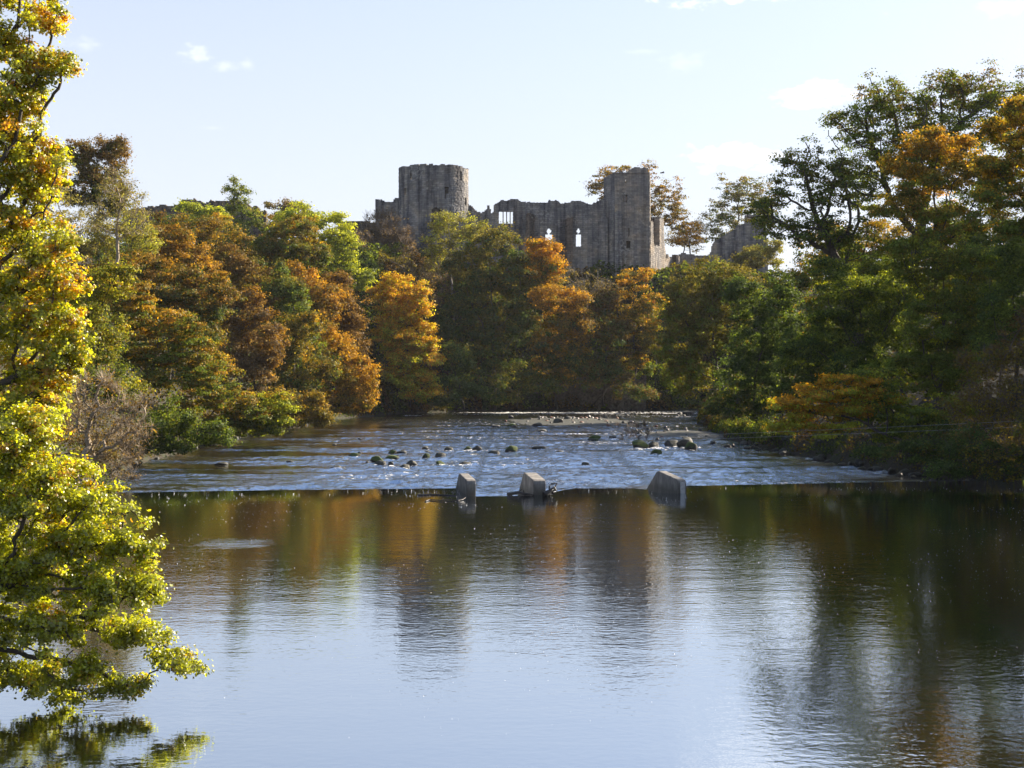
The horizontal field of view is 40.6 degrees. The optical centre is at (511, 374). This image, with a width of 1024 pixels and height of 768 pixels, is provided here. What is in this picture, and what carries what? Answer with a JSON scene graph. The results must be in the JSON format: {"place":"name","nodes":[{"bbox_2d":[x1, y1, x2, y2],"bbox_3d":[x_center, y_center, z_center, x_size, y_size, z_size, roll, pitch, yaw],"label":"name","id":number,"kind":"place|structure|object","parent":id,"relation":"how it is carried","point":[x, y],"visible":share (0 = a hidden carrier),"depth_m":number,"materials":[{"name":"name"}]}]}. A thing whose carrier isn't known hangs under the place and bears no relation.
{"place":"outdoors","nodes":[
{"label":"outdoors","id":0,"kind":"place"},
{"bbox_2d":[53,364,163,488],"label":"bare willow tree","id":1,"kind":"object","parent":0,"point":[89,444],"visible":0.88,"depth_m":65.78,"materials":[{"name":"brown plant"}]},
{"bbox_2d":[0,244,1023,537],"bbox_3d":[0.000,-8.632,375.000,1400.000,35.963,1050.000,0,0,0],"label":"ground","id":2,"kind":"structure","parent":0,"point":[888,464],"depth_m":176.91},
{"bbox_2d":[0,0,103,433],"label":"maple tree","id":3,"kind":"object","parent":2,"relation":"on","point":[49,162],"visible":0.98,"depth_m":35.70,"materials":[{"name":"yellow plant"}]},
{"bbox_2d":[0,353,124,469],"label":"hazel shrub","id":4,"kind":"object","parent":2,"relation":"on","point":[80,449],"visible":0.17,"depth_m":71.78,"materials":[{"name":"green plant"}]},
{"bbox_2d":[31,186,123,309],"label":"willow tree","id":5,"kind":"object","parent":2,"relation":"on","point":[86,249],"visible":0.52,"depth_m":184.42,"materials":[{"name":"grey plant"}]},
{"bbox_2d":[62,133,136,314],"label":"ivy clad tree","id":6,"kind":"object","parent":2,"relation":"on","point":[107,152],"visible":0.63,"depth_m":198.39,"materials":[{"name":"brown plant"}]},
{"bbox_2d":[0,397,213,710],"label":"maple tree","id":7,"kind":"object","parent":2,"relation":"on","point":[29,578],"visible":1,"depth_m":26.66,"materials":[{"name":"green plant"}]},
{"bbox_2d":[61,258,155,432],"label":"maple tree","id":8,"kind":"object","parent":2,"relation":"on","point":[95,316],"visible":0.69,"depth_m":111.09,"materials":[{"name":"green plant"}]},
{"bbox_2d":[71,164,154,361],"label":"birch tree","id":9,"kind":"object","parent":2,"relation":"on","point":[119,196],"visible":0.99,"depth_m":171.49,"materials":[{"name":"green plant"}]},
{"bbox_2d":[95,198,166,332],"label":"willow tree","id":10,"kind":"object","parent":2,"relation":"on","point":[151,246],"visible":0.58,"depth_m":189.34,"materials":[{"name":"green plant"}]},
{"bbox_2d":[94,279,229,411],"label":"oak tree","id":11,"kind":"object","parent":2,"relation":"on","point":[153,358],"visible":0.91,"depth_m":138.83,"materials":[{"name":"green plant"}]},
{"bbox_2d":[81,249,251,379],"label":"beech tree","id":12,"kind":"object","parent":2,"relation":"on","point":[189,291],"visible":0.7,"depth_m":175.78,"materials":[{"name":"brown plant"}]},
{"bbox_2d":[123,221,227,317],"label":"beech tree","id":13,"kind":"object","parent":2,"relation":"on","point":[183,238],"visible":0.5,"depth_m":202.47,"materials":[{"name":"orange plant"}]},
{"bbox_2d":[130,392,242,456],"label":"hawthorn shrub","id":14,"kind":"object","parent":2,"relation":"on","point":[183,427],"visible":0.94,"depth_m":117.15,"materials":[{"name":"green plant"}]},
{"bbox_2d":[125,208,268,328],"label":"oak tree","id":15,"kind":"object","parent":2,"relation":"on","point":[210,235],"visible":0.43,"depth_m":233.80,"materials":[{"name":"brown plant"}]},
{"bbox_2d":[171,197,229,229],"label":"hawthorn shrub","id":16,"kind":"object","parent":2,"relation":"on","point":[196,211],"visible":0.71,"depth_m":298.07,"materials":[{"name":"green plant"}]},
{"bbox_2d":[207,210,233,231],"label":"hawthorn shrub","id":17,"kind":"object","parent":2,"relation":"on","point":[221,216],"visible":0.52,"depth_m":291.38,"materials":[{"name":"yellow plant"}]},
{"bbox_2d":[173,351,276,429],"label":"oak tree","id":18,"kind":"object","parent":2,"relation":"on","point":[216,401],"visible":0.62,"depth_m":148.57,"materials":[{"name":"green plant"}]},
{"bbox_2d":[220,174,265,313],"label":"poplar tree","id":19,"kind":"object","parent":2,"relation":"on","point":[239,208],"visible":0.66,"depth_m":261.26,"materials":[{"name":"green plant"}]},
{"bbox_2d":[211,284,291,404],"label":"beech tree","id":20,"kind":"object","parent":2,"relation":"on","point":[273,346],"visible":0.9,"depth_m":188.20,"materials":[{"name":"brown plant"}]},
{"bbox_2d":[206,240,309,355],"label":"beech tree","id":21,"kind":"object","parent":2,"relation":"on","point":[237,265],"visible":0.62,"depth_m":218.45,"materials":[{"name":"brown plant"}]},
{"bbox_2d":[216,390,301,438],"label":"maple tree","id":22,"kind":"object","parent":2,"relation":"on","point":[279,401],"visible":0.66,"depth_m":150.80,"materials":[{"name":"green plant"}]},
{"bbox_2d":[261,196,310,221],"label":"oak tree","id":23,"kind":"object","parent":2,"relation":"on","point":[268,205],"visible":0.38,"depth_m":298.10,"materials":[{"name":"green plant"}]},
{"bbox_2d":[246,210,334,340],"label":"hornbeam tree","id":24,"kind":"object","parent":2,"relation":"on","point":[269,244],"visible":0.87,"depth_m":241.87,"materials":[{"name":"green plant"}]},
{"bbox_2d":[258,254,328,370],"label":"oak tree","id":25,"kind":"object","parent":2,"relation":"on","point":[294,290],"visible":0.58,"depth_m":214.09,"materials":[{"name":"green plant"}]},
{"bbox_2d":[253,384,340,429],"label":"hornbeam tree","id":26,"kind":"object","parent":2,"relation":"on","point":[315,400],"visible":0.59,"depth_m":179.44,"materials":[{"name":"green plant"}]},
{"bbox_2d":[255,309,343,418],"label":"hornbeam tree","id":27,"kind":"object","parent":2,"relation":"on","point":[299,331],"visible":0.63,"depth_m":198.85,"materials":[{"name":"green plant"}]},
{"bbox_2d":[280,258,349,358],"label":"beech tree","id":28,"kind":"object","parent":2,"relation":"on","point":[325,305],"visible":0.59,"depth_m":236.91,"materials":[{"name":"orange plant"}]},
{"bbox_2d":[269,199,379,290],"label":"maple tree","id":29,"kind":"object","parent":2,"relation":"on","point":[338,249],"visible":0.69,"depth_m":265.65,"materials":[{"name":"green plant"}]},
{"bbox_2d":[310,268,378,362],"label":"beech tree","id":30,"kind":"object","parent":2,"relation":"on","point":[351,322],"visible":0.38,"depth_m":244.55,"materials":[{"name":"orange plant"}]},
{"bbox_2d":[308,325,382,415],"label":"oak tree","id":31,"kind":"object","parent":2,"relation":"on","point":[346,392],"visible":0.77,"depth_m":223.93,"materials":[{"name":"orange plant"}]},
{"bbox_2d":[339,221,374,241],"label":"ruined wall","id":32,"kind":"structure","parent":2,"relation":"on","point":[360,224],"depth_m":319.00,"materials":[{"name":"stone"}]},
{"bbox_2d":[351,251,384,272],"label":"maple tree","id":33,"kind":"object","parent":2,"relation":"on","point":[369,262],"visible":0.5,"depth_m":283.34,"materials":[{"name":"green plant"}]},
{"bbox_2d":[357,205,420,260],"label":"bare ash tree","id":34,"kind":"object","parent":2,"relation":"on","point":[386,235],"visible":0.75,"depth_m":298.09,"materials":[{"name":"brown plant"}]},
{"bbox_2d":[351,227,453,309],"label":"tree","id":35,"kind":"object","parent":2,"relation":"on","point":[428,277],"visible":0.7,"depth_m":286.90,"materials":[{"name":"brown plant"}]},
{"bbox_2d":[365,271,448,407],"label":"yellow maple tree","id":36,"kind":"object","parent":2,"relation":"on","point":[391,284],"visible":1,"depth_m":256.46,"materials":[{"name":"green plant"}]},
{"bbox_2d":[417,208,490,319],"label":"willow tree","id":37,"kind":"object","parent":2,"relation":"on","point":[440,227],"visible":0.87,"depth_m":290.60,"materials":[{"name":"green plant"}]},
{"bbox_2d":[424,340,493,409],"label":"hawthorn shrub","id":38,"kind":"object","parent":2,"relation":"on","point":[469,389],"visible":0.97,"depth_m":260.43,"materials":[{"name":"green plant"}]},
{"bbox_2d":[430,221,551,410],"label":"oak tree","id":39,"kind":"object","parent":2,"relation":"on","point":[477,285],"visible":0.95,"depth_m":275.64,"materials":[{"name":"green plant"}]},
{"bbox_2d":[0,480,1023,767],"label":"river pool","id":40,"kind":"structure","parent":2,"relation":"on","point":[506,638],"depth_m":34.73,"materials":[{"name":"blue liquid"}]},
{"bbox_2d":[507,489,533,495],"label":"driftwood branch","id":41,"kind":"object","parent":40,"relation":"on","point":[515,493],"visible":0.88,"depth_m":75.04,"materials":[{"name":"wood"}]},
{"bbox_2d":[543,486,556,495],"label":"driftwood branch","id":42,"kind":"object","parent":40,"relation":"on","point":[548,492],"visible":0.99,"depth_m":74.22,"materials":[{"name":"wood"}]},
{"bbox_2d":[0,224,1023,469],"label":"hillside scrub","id":43,"kind":"object","parent":2,"relation":"on","point":[674,270],"visible":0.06,"depth_m":288.21,"materials":[{"name":"green plant"}]},
{"bbox_2d":[123,198,266,240],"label":"ruined wall","id":44,"kind":"structure","parent":43,"relation":"on","point":[168,209],"depth_m":318.00,"materials":[{"name":"stone"}]},
{"bbox_2d":[0,277,1023,544],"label":"bushes","id":45,"kind":"object","parent":2,"relation":"on","point":[714,423],"visible":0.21,"depth_m":254.00,"materials":[{"name":"green plant"}]},
{"bbox_2d":[477,357,567,410],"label":"hawthorn shrub","id":46,"kind":"object","parent":2,"relation":"on","point":[527,380],"visible":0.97,"depth_m":270.47,"materials":[{"name":"green plant"}]},
{"bbox_2d":[375,164,679,282],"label":"castle ruin","id":47,"kind":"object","parent":2,"relation":"on","point":[616,224],"visible":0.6,"depth_m":312.49,"materials":[{"name":"stone"}]},
{"bbox_2d":[107,410,961,495],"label":"river rapids","id":48,"kind":"structure","parent":2,"relation":"on","point":[257,463],"depth_m":121.06,"materials":[{"name":"blue liquid"}]},
{"bbox_2d":[370,456,382,461],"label":"river rock","id":49,"kind":"object","parent":48,"relation":"in","point":[375,458],"visible":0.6,"depth_m":117.82,"materials":[{"name":"stone"}]},
{"bbox_2d":[384,455,399,458],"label":"river rock","id":50,"kind":"object","parent":48,"relation":"on","point":[392,457],"visible":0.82,"depth_m":122.64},
{"bbox_2d":[456,473,475,495],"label":"weir pier","id":51,"kind":"structure","parent":48,"relation":"in","point":[466,484],"depth_m":75.01,"materials":[{"name":"concrete"}]},
{"bbox_2d":[505,445,517,451],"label":"river rock","id":52,"kind":"object","parent":48,"relation":"on","point":[510,448],"visible":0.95,"depth_m":135.02,"materials":[{"name":"stone"}]},
{"bbox_2d":[518,473,545,495],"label":"weir pier","id":53,"kind":"structure","parent":48,"relation":"in","point":[533,483],"depth_m":75.68,"materials":[{"name":"concrete"}]},
{"bbox_2d":[504,417,636,426],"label":"gravel bar","id":54,"kind":"object","parent":48,"relation":"on","point":[586,422],"visible":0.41,"depth_m":214.47,"materials":[{"name":"gravel"}]},
{"bbox_2d":[587,435,600,440],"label":"river rock","id":55,"kind":"object","parent":48,"relation":"on","point":[594,437],"visible":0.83,"depth_m":158.28,"materials":[{"name":"stone"}]},
{"bbox_2d":[614,419,651,440],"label":"river shrub","id":56,"kind":"object","parent":48,"relation":"in","point":[632,429],"visible":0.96,"depth_m":149.51,"materials":[{"name":"green plant"}]},
{"bbox_2d":[632,440,648,447],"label":"river rock","id":57,"kind":"object","parent":48,"relation":"in","point":[639,443],"visible":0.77,"depth_m":140.71,"materials":[{"name":"stone"}]},
{"bbox_2d":[648,441,658,447],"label":"river rock","id":58,"kind":"object","parent":48,"relation":"in","point":[651,444],"visible":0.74,"depth_m":141.68,"materials":[{"name":"stone"}]},
{"bbox_2d":[650,449,661,453],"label":"river rock","id":59,"kind":"object","parent":48,"relation":"on","point":[656,451],"visible":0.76,"depth_m":129.05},
{"bbox_2d":[646,471,685,493],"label":"weir pier","id":60,"kind":"structure","parent":48,"relation":"in","point":[664,482],"depth_m":77.67,"materials":[{"name":"concrete"}]},
{"bbox_2d":[664,440,677,446],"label":"river rock","id":61,"kind":"object","parent":48,"relation":"on","point":[670,443],"visible":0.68,"depth_m":143.74,"materials":[{"name":"stone"}]},
{"bbox_2d":[642,430,725,438],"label":"gravel bar","id":62,"kind":"object","parent":48,"relation":"in","point":[682,433],"visible":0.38,"depth_m":170.12,"materials":[{"name":"gravel"}]},
{"bbox_2d":[676,437,692,446],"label":"river rock","id":63,"kind":"object","parent":48,"relation":"on","point":[682,442],"visible":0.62,"depth_m":142.44,"materials":[{"name":"stone"}]},
{"bbox_2d":[684,442,697,449],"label":"river rock","id":64,"kind":"object","parent":48,"relation":"on","point":[690,446],"visible":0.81,"depth_m":137.66,"materials":[{"name":"stone"}]},
{"bbox_2d":[513,235,567,406],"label":"lime tree","id":65,"kind":"object","parent":2,"relation":"on","point":[546,264],"visible":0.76,"depth_m":279.50,"materials":[{"name":"orange plant"}]},
{"bbox_2d":[523,280,599,409],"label":"beech tree","id":66,"kind":"object","parent":2,"relation":"on","point":[543,340],"visible":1,"depth_m":269.86,"materials":[{"name":"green plant"}]},
{"bbox_2d":[533,372,646,410],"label":"rock cliff","id":67,"kind":"structure","parent":2,"relation":"on","point":[627,403],"depth_m":285.34,"materials":[{"name":"stone"}]},
{"bbox_2d":[557,265,626,318],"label":"tree","id":68,"kind":"object","parent":2,"relation":"on","point":[595,285],"visible":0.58,"depth_m":294.79,"materials":[{"name":"brown plant"}]},
{"bbox_2d":[586,285,635,406],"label":"hornbeam tree","id":69,"kind":"object","parent":2,"relation":"on","point":[617,326],"visible":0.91,"depth_m":274.31,"materials":[{"name":"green plant"}]},
{"bbox_2d":[565,359,660,406],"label":"hawthorn shrub","id":70,"kind":"object","parent":2,"relation":"on","point":[642,392],"visible":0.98,"depth_m":272.07,"materials":[{"name":"green plant"}]},
{"bbox_2d":[603,267,664,384],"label":"oak tree","id":71,"kind":"object","parent":2,"relation":"on","point":[646,336],"visible":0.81,"depth_m":278.37,"materials":[{"name":"green plant"}]},
{"bbox_2d":[579,158,692,232],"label":"sycamore tree","id":72,"kind":"object","parent":2,"relation":"on","point":[674,208],"visible":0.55,"depth_m":336.35,"materials":[{"name":"brown plant"}]},
{"bbox_2d":[626,291,669,387],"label":"hawthorn shrub","id":73,"kind":"object","parent":2,"relation":"on","point":[651,369],"visible":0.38,"depth_m":288.46,"materials":[{"name":"green plant"}]},
{"bbox_2d":[651,276,676,287],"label":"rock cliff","id":74,"kind":"structure","parent":2,"relation":"on","point":[652,280],"depth_m":310.75,"materials":[{"name":"stone"}]},
{"bbox_2d":[664,217,706,253],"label":"sycamore tree","id":75,"kind":"object","parent":2,"relation":"on","point":[696,238],"visible":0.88,"depth_m":343.75,"materials":[{"name":"brown plant"}]},
{"bbox_2d":[664,210,713,253],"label":"ash tree","id":76,"kind":"object","parent":2,"relation":"on","point":[703,226],"visible":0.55,"depth_m":351.29,"materials":[{"name":"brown plant"}]},
{"bbox_2d":[678,253,709,269],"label":"ruined wall","id":77,"kind":"structure","parent":2,"relation":"on","point":[689,258],"depth_m":337.99,"materials":[{"name":"stone"}]},
{"bbox_2d":[645,253,764,398],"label":"willow tree","id":78,"kind":"object","parent":2,"relation":"on","point":[697,291],"visible":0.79,"depth_m":212.72,"materials":[{"name":"green plant"}]},
{"bbox_2d":[693,389,763,426],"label":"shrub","id":79,"kind":"object","parent":2,"relation":"on","point":[739,401],"visible":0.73,"depth_m":155.24,"materials":[{"name":"green plant"}]},
{"bbox_2d":[700,172,775,242],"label":"beech tree","id":80,"kind":"object","parent":2,"relation":"on","point":[737,195],"visible":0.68,"depth_m":353.54,"materials":[{"name":"green plant"}]},
{"bbox_2d":[710,214,767,272],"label":"gable wall","id":81,"kind":"structure","parent":2,"relation":"on","point":[737,239],"depth_m":336.00,"materials":[{"name":"stone"}]},
{"bbox_2d":[721,239,786,301],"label":"hawthorn shrub","id":82,"kind":"object","parent":2,"relation":"on","point":[749,253],"visible":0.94,"depth_m":298.15,"materials":[{"name":"green plant"}]},
{"bbox_2d":[705,271,808,420],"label":"alder tree","id":83,"kind":"object","parent":2,"relation":"on","point":[736,286],"visible":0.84,"depth_m":157.14,"materials":[{"name":"green plant"}]},
{"bbox_2d":[718,414,800,443],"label":"hazel shrub","id":84,"kind":"object","parent":2,"relation":"on","point":[746,429],"visible":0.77,"depth_m":137.01,"materials":[{"name":"green plant"}]},
{"bbox_2d":[760,218,851,339],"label":"lime tree","id":85,"kind":"object","parent":2,"relation":"on","point":[804,279],"visible":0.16,"depth_m":184.04,"materials":[{"name":"green plant"}]},
{"bbox_2d":[733,133,893,411],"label":"oak tree","id":86,"kind":"object","parent":2,"relation":"on","point":[838,240],"visible":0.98,"depth_m":121.57,"materials":[{"name":"green plant"}]},
{"bbox_2d":[761,328,897,423],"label":"tree","id":87,"kind":"object","parent":2,"relation":"on","point":[786,383],"visible":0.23,"depth_m":127.35,"materials":[{"name":"green plant"}]},
{"bbox_2d":[771,253,933,445],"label":"lime tree","id":88,"kind":"object","parent":2,"relation":"on","point":[810,349],"visible":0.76,"depth_m":110.63,"materials":[{"name":"green plant"}]},
{"bbox_2d":[758,372,975,477],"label":"hazel shrub","id":89,"kind":"object","parent":2,"relation":"on","point":[798,416],"visible":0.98,"depth_m":96.29,"materials":[{"name":"orange plant"}]},
{"bbox_2d":[848,251,916,353],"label":"lime tree","id":90,"kind":"object","parent":2,"relation":"on","point":[876,267],"visible":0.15,"depth_m":142.84,"materials":[{"name":"green plant"}]},
{"bbox_2d":[797,199,990,350],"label":"oak tree","id":91,"kind":"object","parent":2,"relation":"on","point":[897,231],"visible":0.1,"depth_m":147.98,"materials":[{"name":"green plant"}]},
{"bbox_2d":[839,363,979,461],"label":"hazel shrub","id":92,"kind":"object","parent":2,"relation":"on","point":[924,415],"visible":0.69,"depth_m":96.99,"materials":[{"name":"green plant"}]},
{"bbox_2d":[816,57,1023,396],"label":"ash tree","id":93,"kind":"object","parent":2,"relation":"on","point":[985,99],"visible":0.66,"depth_m":127.50,"materials":[{"name":"green plant"}]},
{"bbox_2d":[847,411,1003,480],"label":"hazel shrub","id":94,"kind":"object","parent":2,"relation":"on","point":[906,447],"visible":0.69,"depth_m":90.92,"materials":[{"name":"green plant"}]},
{"bbox_2d":[856,123,1016,407],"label":"beech tree","id":95,"kind":"object","parent":2,"relation":"on","point":[909,197],"visible":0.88,"depth_m":106.79,"materials":[{"name":"orange plant"}]},
{"bbox_2d":[868,225,1011,439],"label":"lime tree","id":96,"kind":"object","parent":2,"relation":"on","point":[932,367],"visible":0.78,"depth_m":102.67,"materials":[{"name":"green plant"}]},
{"bbox_2d":[922,416,1023,482],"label":"hazel shrub","id":97,"kind":"object","parent":2,"relation":"on","point":[952,468],"visible":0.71,"depth_m":80.63,"materials":[{"name":"green plant"}]},
{"bbox_2d":[929,181,1023,347],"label":"lime tree","id":98,"kind":"object","parent":2,"relation":"on","point":[980,237],"visible":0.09,"depth_m":123.65,"materials":[{"name":"green plant"}]},
{"bbox_2d":[935,305,1023,460],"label":"bare thorn shrub","id":99,"kind":"object","parent":2,"relation":"on","point":[980,367],"visible":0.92,"depth_m":87.53,"materials":[{"name":"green plant"}]},
{"bbox_2d":[958,403,1023,486],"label":"bare thorn shrub","id":100,"kind":"object","parent":2,"relation":"on","point":[1010,448],"visible":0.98,"depth_m":79.40,"materials":[{"name":"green plant"}]},
{"bbox_2d":[959,94,1023,243],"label":"maple tree","id":101,"kind":"object","parent":2,"relation":"on","point":[1007,170],"visible":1,"depth_m":87.25,"materials":[{"name":"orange plant"}]},
{"bbox_2d":[962,237,1023,464],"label":"tree","id":102,"kind":"object","parent":2,"relation":"on","point":[1011,280],"visible":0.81,"depth_m":91.28,"materials":[{"name":"green plant"}]},
{"bbox_2d":[0,0,1023,280],"label":"sky","id":103,"kind":"structure","parent":0,"point":[323,103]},
{"bbox_2d":[113,487,1023,720],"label":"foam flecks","id":104,"kind":"object","parent":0,"point":[618,560],"visible":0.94,"depth_m":48.01,"materials":[{"name":"liquid"}]},
{"bbox_2d":[287,427,1006,448],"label":"cable","id":105,"kind":"object","parent":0,"point":[658,440],"visible":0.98,"depth_m":99.62,"materials":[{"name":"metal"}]},
{"bbox_2d":[287,421,1011,446],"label":"cable","id":106,"kind":"object","parent":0,"point":[684,435],"visible":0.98,"depth_m":98.11,"materials":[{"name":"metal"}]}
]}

